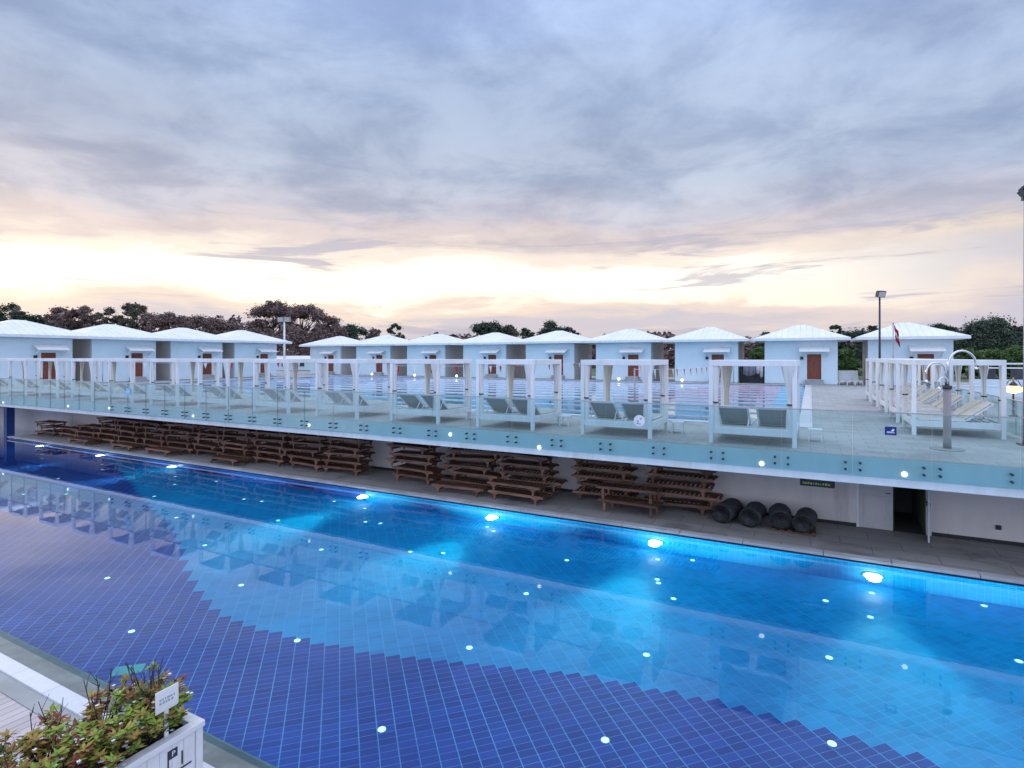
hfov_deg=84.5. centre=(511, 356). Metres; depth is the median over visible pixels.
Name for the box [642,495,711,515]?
lounger frame
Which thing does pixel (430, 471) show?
lounger frame
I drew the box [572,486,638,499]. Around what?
lounger frame
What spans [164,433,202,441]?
lounger frame
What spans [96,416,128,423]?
lounger frame
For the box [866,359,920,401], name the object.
daybed cabana
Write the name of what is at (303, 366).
service house
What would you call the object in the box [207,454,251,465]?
lounger frame
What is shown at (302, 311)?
tree
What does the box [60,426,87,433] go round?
lounger frame
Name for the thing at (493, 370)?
door
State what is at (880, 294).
floodlight mast
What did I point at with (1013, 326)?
tree
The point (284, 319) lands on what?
floodlight mast
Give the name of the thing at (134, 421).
lounger frame
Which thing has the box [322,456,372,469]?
lounger frame
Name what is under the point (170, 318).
tree
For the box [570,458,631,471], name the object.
lounger frame
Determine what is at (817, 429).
side table
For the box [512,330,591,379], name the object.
cabin
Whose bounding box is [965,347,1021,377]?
bush
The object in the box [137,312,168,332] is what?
tree
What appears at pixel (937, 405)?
daybed cabana
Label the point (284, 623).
water
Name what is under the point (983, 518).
retaining wall
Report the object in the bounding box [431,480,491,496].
lounger frame
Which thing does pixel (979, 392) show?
glass balustrade
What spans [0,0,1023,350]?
sky
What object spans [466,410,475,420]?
side table
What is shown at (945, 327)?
tree
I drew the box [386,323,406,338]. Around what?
tree
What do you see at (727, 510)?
barrel
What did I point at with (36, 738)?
planter shrub
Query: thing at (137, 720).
planter shrub
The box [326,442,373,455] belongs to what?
lounger frame
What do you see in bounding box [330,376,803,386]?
lane rope
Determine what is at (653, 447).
glass balustrade
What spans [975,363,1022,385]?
screen fence
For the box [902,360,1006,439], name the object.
daybed cabana
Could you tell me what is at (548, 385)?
lane rope
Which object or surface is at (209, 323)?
tree
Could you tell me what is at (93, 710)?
planter shrub
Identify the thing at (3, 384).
daybed cabana
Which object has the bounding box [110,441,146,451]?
lounger frame
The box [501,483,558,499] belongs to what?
lounger frame
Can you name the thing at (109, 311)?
tree
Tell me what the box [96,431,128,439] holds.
lounger frame
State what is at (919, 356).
door
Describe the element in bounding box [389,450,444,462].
lounger frame
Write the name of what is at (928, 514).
wooden door
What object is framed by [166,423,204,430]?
lounger frame
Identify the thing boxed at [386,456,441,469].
lounger frame
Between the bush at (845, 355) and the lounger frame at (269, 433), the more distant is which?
the bush at (845, 355)
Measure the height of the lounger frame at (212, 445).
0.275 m
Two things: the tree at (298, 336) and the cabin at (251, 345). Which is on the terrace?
the cabin at (251, 345)
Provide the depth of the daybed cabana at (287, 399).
22.60 m
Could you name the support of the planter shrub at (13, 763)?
in the planter
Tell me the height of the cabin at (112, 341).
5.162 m
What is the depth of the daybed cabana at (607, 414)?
16.01 m
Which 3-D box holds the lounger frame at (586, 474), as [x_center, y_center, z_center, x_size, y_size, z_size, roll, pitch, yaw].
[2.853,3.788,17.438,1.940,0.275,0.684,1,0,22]
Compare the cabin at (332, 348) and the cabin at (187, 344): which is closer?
the cabin at (187, 344)
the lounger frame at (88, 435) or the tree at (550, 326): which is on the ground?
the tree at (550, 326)
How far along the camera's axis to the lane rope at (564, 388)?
39.64 m
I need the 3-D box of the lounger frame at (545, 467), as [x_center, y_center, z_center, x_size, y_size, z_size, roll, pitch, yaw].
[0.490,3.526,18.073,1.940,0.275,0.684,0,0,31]
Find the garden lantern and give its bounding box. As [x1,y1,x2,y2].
[1007,377,1022,416]
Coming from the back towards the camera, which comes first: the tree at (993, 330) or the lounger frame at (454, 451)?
the tree at (993, 330)
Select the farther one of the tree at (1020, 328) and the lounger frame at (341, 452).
the tree at (1020, 328)
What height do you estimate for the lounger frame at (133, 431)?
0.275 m
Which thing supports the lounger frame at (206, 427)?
on the lounger frame at (212, 433)
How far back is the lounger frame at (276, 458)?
23.35 m
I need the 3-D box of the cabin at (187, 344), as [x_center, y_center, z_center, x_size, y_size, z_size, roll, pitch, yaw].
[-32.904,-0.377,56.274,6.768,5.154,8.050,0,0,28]
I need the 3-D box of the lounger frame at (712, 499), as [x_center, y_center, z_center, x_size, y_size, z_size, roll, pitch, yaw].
[5.053,4.051,16.303,1.940,0.275,0.684,1,1,26]
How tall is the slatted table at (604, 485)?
0.370 m
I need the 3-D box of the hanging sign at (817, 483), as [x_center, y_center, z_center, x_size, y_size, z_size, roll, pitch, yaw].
[7.432,2.795,13.714,0.746,0.730,0.044,0,0,28]
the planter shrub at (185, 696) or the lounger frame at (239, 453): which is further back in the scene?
the lounger frame at (239, 453)
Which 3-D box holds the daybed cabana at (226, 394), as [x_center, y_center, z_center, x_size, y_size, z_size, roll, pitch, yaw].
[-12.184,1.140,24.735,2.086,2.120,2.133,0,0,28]
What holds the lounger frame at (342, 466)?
on the walkway
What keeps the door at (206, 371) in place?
in the cabin at (187, 344)
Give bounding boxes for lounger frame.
[35,420,67,427]
[35,429,68,436]
[39,424,69,431]
[59,431,88,437]
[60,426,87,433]
[67,436,101,444]
[75,428,108,436]
[76,433,108,441]
[78,424,109,431]
[93,436,127,442]
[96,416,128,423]
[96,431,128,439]
[97,426,132,433]
[100,421,130,428]
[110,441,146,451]
[115,418,148,425]
[116,433,152,442]
[116,438,149,447]
[117,423,153,431]
[119,428,149,436]
[138,420,173,428]
[140,441,172,446]
[141,436,178,445]
[143,425,179,433]
[143,431,177,439]
[145,446,183,456]
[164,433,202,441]
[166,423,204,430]
[166,439,204,448]
[167,427,204,437]
[169,444,206,454]
[192,441,226,451]
[195,436,234,445]
[195,447,234,454]
[196,430,234,440]
[197,425,233,433]
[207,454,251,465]
[220,427,263,436]
[220,439,261,450]
[220,445,259,454]
[220,451,261,462]
[221,433,261,442]
[250,436,297,446]
[252,430,298,439]
[253,448,298,459]
[253,454,296,466]
[254,442,292,453]
[280,446,328,456]
[287,452,333,464]
[288,433,334,443]
[289,440,336,450]
[289,459,334,471]
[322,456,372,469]
[322,462,372,475]
[324,449,374,461]
[326,437,375,447]
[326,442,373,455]
[386,442,439,454]
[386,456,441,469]
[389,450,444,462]
[392,463,445,478]
[392,470,445,485]
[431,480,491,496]
[440,460,499,474]
[441,475,498,484]
[442,453,500,466]
[447,447,501,458]
[449,468,506,480]
[487,477,550,495]
[488,486,552,505]
[496,452,557,465]
[496,458,558,475]
[496,466,558,482]
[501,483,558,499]
[504,474,567,491]
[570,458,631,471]
[570,462,637,479]
[571,471,637,486]
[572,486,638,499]
[577,478,638,494]
[642,477,714,497]
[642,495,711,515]
[644,469,717,488]
[647,465,716,479]
[653,487,722,507]
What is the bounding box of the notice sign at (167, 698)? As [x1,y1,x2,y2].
[155,682,178,736]
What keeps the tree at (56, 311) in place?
on the ground
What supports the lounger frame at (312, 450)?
on the lounger frame at (317, 458)
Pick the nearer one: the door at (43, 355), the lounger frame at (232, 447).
the lounger frame at (232, 447)
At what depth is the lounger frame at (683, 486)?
16.29 m
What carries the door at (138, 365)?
in the cabin at (112, 341)
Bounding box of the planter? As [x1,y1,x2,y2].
[30,707,204,767]
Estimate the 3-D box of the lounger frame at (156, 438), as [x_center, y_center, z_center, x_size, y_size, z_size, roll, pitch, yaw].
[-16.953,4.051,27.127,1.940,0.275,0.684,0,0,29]
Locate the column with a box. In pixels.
[4,407,14,430]
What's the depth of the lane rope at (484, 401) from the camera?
26.99 m
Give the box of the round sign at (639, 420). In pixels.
[634,415,644,425]
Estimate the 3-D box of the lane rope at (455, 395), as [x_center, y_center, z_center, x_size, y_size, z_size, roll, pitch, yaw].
[-9.128,2.250,35.402,48.400,0.100,0.100,0,0,28]
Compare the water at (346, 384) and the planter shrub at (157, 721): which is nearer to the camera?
the planter shrub at (157, 721)
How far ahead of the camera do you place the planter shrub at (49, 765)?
4.66 m
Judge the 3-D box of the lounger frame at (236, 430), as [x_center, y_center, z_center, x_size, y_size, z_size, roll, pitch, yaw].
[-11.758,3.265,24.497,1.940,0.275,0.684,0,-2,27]
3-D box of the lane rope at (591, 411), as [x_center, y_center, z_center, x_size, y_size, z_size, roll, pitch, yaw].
[-11.517,2.250,30.896,48.400,0.100,0.100,0,0,28]
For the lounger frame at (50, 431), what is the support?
on the walkway
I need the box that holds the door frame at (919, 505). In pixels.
[893,487,926,532]
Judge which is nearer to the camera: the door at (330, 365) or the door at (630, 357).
the door at (630, 357)
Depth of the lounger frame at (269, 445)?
23.43 m
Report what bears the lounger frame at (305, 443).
on the lounger frame at (312, 450)
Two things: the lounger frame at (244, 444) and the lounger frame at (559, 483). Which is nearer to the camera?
the lounger frame at (559, 483)
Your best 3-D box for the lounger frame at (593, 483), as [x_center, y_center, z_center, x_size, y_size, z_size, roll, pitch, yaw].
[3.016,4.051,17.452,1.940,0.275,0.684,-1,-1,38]
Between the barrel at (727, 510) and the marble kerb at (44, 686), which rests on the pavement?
the marble kerb at (44, 686)
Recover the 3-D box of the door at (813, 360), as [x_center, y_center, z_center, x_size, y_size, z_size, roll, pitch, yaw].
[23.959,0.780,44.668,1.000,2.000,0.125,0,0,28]
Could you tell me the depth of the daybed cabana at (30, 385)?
32.50 m
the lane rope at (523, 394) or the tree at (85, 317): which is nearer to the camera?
the lane rope at (523, 394)
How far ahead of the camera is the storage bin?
47.86 m
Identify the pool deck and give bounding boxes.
[0,692,76,765]
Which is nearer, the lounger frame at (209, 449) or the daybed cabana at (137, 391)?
the lounger frame at (209, 449)
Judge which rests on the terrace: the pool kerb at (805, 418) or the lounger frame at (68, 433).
the pool kerb at (805, 418)
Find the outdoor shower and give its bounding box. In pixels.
[924,350,977,451]
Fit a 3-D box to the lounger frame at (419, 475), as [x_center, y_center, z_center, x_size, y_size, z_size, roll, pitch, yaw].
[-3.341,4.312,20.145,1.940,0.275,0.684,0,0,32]
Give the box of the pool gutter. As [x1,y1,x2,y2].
[0,636,258,767]
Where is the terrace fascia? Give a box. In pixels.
[0,396,1023,497]
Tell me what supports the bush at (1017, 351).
on the ground
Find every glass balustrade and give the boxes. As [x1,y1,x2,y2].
[0,378,109,410]
[110,382,1023,483]
[921,380,1022,421]
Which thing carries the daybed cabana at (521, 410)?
on the terrace
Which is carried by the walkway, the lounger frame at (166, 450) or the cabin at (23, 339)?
the lounger frame at (166, 450)
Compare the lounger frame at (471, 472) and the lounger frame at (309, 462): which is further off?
the lounger frame at (309, 462)
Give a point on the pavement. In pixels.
(20, 693)
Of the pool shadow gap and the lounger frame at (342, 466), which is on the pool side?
the pool shadow gap
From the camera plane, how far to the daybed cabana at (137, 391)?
27.44 m
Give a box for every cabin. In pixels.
[0,320,96,384]
[64,324,176,382]
[131,327,239,379]
[198,330,291,377]
[299,336,359,374]
[344,335,407,375]
[395,334,462,376]
[450,332,525,377]
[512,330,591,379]
[582,329,674,380]
[663,327,754,382]
[753,325,850,384]
[850,322,970,386]
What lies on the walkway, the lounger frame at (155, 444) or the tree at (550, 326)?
the lounger frame at (155, 444)
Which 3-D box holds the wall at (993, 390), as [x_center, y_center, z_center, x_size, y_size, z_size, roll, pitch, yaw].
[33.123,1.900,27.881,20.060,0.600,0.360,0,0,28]
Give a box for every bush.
[747,346,764,359]
[838,347,862,375]
[953,347,989,378]
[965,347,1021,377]
[996,344,1022,376]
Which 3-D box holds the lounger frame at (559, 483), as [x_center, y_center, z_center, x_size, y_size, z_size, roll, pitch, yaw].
[0.762,4.051,18.112,1.940,0.275,0.684,0,-1,23]
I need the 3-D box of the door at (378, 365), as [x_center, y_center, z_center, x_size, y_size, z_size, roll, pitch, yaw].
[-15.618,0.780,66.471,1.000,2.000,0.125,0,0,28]
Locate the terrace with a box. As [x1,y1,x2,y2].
[0,371,1023,467]
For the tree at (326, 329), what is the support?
on the ground
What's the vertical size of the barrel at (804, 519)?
0.462 m
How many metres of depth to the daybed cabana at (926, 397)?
21.87 m
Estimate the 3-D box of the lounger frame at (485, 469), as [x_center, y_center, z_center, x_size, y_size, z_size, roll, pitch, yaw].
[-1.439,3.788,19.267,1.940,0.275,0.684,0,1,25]
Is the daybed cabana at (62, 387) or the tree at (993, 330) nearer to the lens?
the daybed cabana at (62, 387)
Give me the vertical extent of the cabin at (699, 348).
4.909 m
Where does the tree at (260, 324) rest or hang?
on the ground
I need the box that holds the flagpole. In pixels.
[892,323,899,388]
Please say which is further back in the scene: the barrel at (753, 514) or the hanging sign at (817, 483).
the barrel at (753, 514)
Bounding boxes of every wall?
[0,406,1023,546]
[934,385,1022,396]
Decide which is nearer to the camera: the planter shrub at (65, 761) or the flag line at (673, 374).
the planter shrub at (65, 761)
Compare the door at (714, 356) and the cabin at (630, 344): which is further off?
the cabin at (630, 344)
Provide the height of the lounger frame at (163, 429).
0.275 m
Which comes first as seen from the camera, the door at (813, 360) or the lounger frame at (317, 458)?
the lounger frame at (317, 458)
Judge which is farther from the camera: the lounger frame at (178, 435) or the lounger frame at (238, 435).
the lounger frame at (178, 435)
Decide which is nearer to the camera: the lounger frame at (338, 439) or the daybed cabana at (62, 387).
the lounger frame at (338, 439)
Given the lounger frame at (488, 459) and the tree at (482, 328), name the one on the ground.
the tree at (482, 328)
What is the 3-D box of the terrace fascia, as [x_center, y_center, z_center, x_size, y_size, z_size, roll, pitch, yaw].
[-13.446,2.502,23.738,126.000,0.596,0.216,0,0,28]
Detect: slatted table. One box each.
[596,480,661,503]
[598,493,664,518]
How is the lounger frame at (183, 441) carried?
on the lounger frame at (191, 449)
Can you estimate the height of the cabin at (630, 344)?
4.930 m
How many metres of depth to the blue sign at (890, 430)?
12.08 m
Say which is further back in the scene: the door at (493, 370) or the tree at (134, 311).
the tree at (134, 311)
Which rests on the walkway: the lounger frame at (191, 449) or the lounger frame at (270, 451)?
the lounger frame at (191, 449)
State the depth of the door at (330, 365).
70.33 m
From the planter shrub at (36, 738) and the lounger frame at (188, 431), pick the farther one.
the lounger frame at (188, 431)
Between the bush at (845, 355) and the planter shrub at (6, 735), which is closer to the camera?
the planter shrub at (6, 735)
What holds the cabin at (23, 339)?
on the terrace
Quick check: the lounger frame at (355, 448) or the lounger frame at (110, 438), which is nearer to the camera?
the lounger frame at (355, 448)
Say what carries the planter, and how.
on the pool deck
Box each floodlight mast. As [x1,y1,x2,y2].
[277,317,290,371]
[875,291,886,358]
[1016,185,1023,445]
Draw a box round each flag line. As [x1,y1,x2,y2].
[102,362,381,384]
[397,363,579,374]
[634,366,733,401]
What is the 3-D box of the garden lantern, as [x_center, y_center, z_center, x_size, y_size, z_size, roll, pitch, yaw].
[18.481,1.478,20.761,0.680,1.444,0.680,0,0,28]
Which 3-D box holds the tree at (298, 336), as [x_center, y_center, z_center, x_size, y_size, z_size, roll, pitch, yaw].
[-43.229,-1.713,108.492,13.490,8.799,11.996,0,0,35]
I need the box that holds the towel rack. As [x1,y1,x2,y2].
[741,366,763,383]
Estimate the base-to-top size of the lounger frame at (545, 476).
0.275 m
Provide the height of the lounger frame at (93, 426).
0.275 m
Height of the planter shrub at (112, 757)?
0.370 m
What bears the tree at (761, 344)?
on the ground
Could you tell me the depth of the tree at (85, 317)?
98.84 m
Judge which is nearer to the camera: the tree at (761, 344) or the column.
the column
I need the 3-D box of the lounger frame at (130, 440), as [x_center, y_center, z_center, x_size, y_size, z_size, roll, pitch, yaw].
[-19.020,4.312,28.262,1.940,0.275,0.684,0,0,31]
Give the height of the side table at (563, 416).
0.320 m
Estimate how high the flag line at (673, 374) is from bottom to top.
1.800 m
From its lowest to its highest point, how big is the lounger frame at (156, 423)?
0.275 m
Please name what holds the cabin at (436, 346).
on the terrace
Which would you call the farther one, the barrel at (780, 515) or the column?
the column
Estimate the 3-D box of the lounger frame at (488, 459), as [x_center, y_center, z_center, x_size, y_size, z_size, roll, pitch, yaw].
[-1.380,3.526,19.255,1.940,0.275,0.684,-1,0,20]
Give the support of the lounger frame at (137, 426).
on the lounger frame at (133, 431)
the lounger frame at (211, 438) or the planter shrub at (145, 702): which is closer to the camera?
the planter shrub at (145, 702)
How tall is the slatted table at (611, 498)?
0.370 m
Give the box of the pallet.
[772,523,815,536]
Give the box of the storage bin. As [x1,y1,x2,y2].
[739,366,764,382]
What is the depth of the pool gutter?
7.88 m
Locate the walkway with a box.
[17,433,1023,577]
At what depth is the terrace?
17.32 m
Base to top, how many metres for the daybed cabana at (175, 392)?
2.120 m
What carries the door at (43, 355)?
in the cabin at (23, 339)
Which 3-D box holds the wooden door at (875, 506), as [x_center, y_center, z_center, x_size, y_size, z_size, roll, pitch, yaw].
[9.406,3.490,14.563,0.735,1.900,0.125,0,0,28]
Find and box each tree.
[0,302,29,321]
[19,313,46,323]
[37,305,80,329]
[59,305,105,330]
[91,307,119,325]
[114,302,149,330]
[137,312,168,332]
[154,312,191,329]
[177,314,230,333]
[216,322,242,334]
[243,299,295,333]
[243,318,271,335]
[268,325,315,355]
[281,303,328,354]
[308,313,348,340]
[341,323,371,339]
[365,327,380,338]
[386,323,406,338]
[468,320,510,335]
[500,324,519,337]
[520,328,534,338]
[535,319,566,334]
[565,327,578,334]
[752,331,769,353]
[829,324,844,349]
[838,327,868,367]
[866,325,878,332]
[928,322,958,332]
[953,312,1022,366]
[997,318,1022,347]
[1003,324,1022,348]
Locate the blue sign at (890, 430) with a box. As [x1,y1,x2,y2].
[885,426,896,434]
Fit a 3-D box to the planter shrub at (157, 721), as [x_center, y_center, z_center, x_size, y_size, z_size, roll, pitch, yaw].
[-3.438,3.553,5.383,0.639,0.365,0.600,0,0,28]
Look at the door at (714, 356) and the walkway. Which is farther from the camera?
the door at (714, 356)
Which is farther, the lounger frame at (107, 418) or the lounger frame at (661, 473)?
the lounger frame at (107, 418)
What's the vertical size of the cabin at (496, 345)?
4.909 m
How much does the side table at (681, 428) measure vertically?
0.320 m
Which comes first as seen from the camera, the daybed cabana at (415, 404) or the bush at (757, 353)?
the daybed cabana at (415, 404)
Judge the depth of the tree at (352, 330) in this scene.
116.44 m
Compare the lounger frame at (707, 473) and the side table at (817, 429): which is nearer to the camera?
the side table at (817, 429)
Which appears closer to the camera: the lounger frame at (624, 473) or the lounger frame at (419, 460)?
the lounger frame at (624, 473)
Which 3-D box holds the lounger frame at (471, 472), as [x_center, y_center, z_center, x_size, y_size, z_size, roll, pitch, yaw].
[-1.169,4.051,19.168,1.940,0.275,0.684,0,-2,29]
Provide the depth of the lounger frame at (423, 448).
20.04 m
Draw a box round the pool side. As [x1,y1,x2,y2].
[8,438,1023,586]
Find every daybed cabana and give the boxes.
[0,358,38,391]
[8,358,67,395]
[39,358,99,397]
[71,358,134,400]
[108,359,174,402]
[150,359,218,405]
[198,359,269,409]
[253,359,327,413]
[316,359,389,418]
[390,359,471,423]
[476,359,560,430]
[581,359,667,438]
[709,360,799,448]
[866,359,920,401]
[872,359,933,406]
[879,359,951,413]
[889,359,974,422]
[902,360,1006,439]
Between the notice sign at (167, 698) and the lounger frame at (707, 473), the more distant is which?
the lounger frame at (707, 473)
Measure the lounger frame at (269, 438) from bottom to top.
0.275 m
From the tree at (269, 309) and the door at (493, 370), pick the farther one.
the tree at (269, 309)
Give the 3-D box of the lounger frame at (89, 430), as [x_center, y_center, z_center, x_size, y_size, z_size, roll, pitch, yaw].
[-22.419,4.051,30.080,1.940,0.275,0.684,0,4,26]
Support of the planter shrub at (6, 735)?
in the planter
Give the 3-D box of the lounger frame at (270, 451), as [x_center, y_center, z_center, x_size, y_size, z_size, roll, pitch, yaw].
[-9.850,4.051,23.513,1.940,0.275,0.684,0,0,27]
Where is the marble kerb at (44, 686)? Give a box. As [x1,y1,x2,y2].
[0,653,214,767]
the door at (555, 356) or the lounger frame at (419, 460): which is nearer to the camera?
the lounger frame at (419, 460)
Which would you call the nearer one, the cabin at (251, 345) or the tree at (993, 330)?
the cabin at (251, 345)
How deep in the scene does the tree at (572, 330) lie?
117.96 m
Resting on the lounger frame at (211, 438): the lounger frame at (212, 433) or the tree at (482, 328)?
the lounger frame at (212, 433)
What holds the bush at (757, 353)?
on the ground
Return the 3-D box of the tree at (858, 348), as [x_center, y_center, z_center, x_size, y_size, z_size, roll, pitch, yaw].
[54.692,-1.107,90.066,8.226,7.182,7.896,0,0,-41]
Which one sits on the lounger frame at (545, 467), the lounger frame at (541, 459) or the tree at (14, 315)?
the lounger frame at (541, 459)
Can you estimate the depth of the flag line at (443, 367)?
32.94 m
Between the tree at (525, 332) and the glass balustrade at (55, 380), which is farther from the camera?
the tree at (525, 332)
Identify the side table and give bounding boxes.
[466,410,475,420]
[559,415,571,425]
[671,421,684,432]
[808,428,821,441]
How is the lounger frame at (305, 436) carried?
on the lounger frame at (305, 443)
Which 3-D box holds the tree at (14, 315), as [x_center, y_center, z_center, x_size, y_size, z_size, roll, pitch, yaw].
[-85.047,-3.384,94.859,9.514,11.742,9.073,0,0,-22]
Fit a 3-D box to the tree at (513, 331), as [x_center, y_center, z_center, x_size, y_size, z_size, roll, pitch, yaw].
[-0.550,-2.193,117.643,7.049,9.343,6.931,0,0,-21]
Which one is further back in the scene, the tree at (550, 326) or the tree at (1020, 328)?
the tree at (550, 326)
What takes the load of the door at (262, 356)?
in the cabin at (251, 345)
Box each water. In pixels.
[0,425,1023,767]
[84,376,804,420]
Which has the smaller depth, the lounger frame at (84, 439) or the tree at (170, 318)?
the lounger frame at (84, 439)
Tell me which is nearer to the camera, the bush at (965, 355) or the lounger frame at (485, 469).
the lounger frame at (485, 469)
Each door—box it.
[41,353,55,378]
[131,353,141,376]
[203,354,210,374]
[260,354,267,372]
[328,355,333,370]
[376,355,381,371]
[488,355,495,373]
[554,355,562,374]
[628,355,638,375]
[712,354,723,377]
[807,354,820,379]
[859,484,892,530]
[917,354,933,380]
[925,490,930,542]
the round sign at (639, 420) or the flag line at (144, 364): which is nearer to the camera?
the round sign at (639, 420)
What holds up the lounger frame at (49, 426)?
on the lounger frame at (50, 431)
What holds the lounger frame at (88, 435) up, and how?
on the walkway
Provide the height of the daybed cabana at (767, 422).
2.120 m
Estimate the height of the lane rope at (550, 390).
0.100 m
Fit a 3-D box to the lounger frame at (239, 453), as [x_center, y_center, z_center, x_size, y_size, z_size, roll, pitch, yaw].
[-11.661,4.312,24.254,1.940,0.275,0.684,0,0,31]
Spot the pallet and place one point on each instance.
(789, 529)
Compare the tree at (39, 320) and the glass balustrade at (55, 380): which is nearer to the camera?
the glass balustrade at (55, 380)
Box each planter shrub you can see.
[0,728,17,767]
[0,738,31,767]
[13,693,76,762]
[14,720,107,767]
[31,743,68,767]
[57,669,136,730]
[69,718,145,767]
[74,693,154,761]
[115,657,187,711]
[120,703,192,747]
[132,678,193,728]
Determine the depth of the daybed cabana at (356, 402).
20.88 m
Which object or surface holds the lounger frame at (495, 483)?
on the lounger frame at (504, 490)
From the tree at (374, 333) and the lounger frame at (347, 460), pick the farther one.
the tree at (374, 333)
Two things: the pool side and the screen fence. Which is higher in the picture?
the screen fence
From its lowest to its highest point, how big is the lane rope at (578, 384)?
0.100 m
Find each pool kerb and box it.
[7,436,1023,584]
[76,375,812,427]
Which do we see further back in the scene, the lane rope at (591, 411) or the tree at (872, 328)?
the tree at (872, 328)
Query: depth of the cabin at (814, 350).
44.84 m
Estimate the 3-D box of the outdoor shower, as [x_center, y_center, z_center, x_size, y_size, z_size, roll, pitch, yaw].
[10.435,1.012,13.374,1.140,2.375,0.708,0,0,28]
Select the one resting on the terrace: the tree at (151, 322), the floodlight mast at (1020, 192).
the floodlight mast at (1020, 192)
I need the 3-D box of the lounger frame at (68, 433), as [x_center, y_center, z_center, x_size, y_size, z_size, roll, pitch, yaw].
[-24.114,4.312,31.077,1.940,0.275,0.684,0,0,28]
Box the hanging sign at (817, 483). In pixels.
[800,478,834,488]
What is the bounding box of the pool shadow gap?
[11,438,1023,585]
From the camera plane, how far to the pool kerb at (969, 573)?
14.92 m
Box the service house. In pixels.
[277,356,309,369]
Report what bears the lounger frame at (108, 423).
on the lounger frame at (107, 428)
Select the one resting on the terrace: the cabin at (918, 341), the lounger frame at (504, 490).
the cabin at (918, 341)
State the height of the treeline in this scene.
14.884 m
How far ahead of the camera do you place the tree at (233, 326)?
106.77 m
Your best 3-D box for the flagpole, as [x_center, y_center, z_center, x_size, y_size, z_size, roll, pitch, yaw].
[26.658,-0.087,39.068,0.464,4.573,0.188,0,0,28]
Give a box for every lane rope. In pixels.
[76,386,756,419]
[116,385,755,412]
[168,384,694,405]
[179,382,785,404]
[203,381,786,400]
[230,380,800,397]
[252,379,801,394]
[274,378,801,392]
[313,378,802,390]
[322,377,802,388]
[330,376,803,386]
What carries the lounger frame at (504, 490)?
on the walkway
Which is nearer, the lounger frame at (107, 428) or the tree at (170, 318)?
the lounger frame at (107, 428)
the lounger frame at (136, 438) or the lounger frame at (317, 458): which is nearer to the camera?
the lounger frame at (317, 458)
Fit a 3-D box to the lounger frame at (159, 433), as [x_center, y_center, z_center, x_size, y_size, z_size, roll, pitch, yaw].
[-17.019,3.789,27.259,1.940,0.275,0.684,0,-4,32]
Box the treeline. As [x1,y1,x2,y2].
[8,306,988,366]
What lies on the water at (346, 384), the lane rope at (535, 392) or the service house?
the lane rope at (535, 392)
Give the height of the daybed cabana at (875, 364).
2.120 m
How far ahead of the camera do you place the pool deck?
6.96 m
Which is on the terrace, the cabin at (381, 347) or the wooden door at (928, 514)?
the cabin at (381, 347)
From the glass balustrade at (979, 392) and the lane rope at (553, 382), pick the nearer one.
the glass balustrade at (979, 392)
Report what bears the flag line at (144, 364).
on the terrace
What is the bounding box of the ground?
[277,364,1017,381]
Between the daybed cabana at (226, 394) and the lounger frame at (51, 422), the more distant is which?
the lounger frame at (51, 422)
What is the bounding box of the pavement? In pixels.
[0,671,82,738]
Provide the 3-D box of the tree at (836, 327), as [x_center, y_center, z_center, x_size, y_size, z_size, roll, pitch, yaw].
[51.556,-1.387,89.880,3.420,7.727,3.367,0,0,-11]
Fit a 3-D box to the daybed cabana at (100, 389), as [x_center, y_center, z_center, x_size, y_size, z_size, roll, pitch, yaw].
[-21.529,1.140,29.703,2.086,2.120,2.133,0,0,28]
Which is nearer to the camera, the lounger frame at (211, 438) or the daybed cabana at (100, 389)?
the lounger frame at (211, 438)

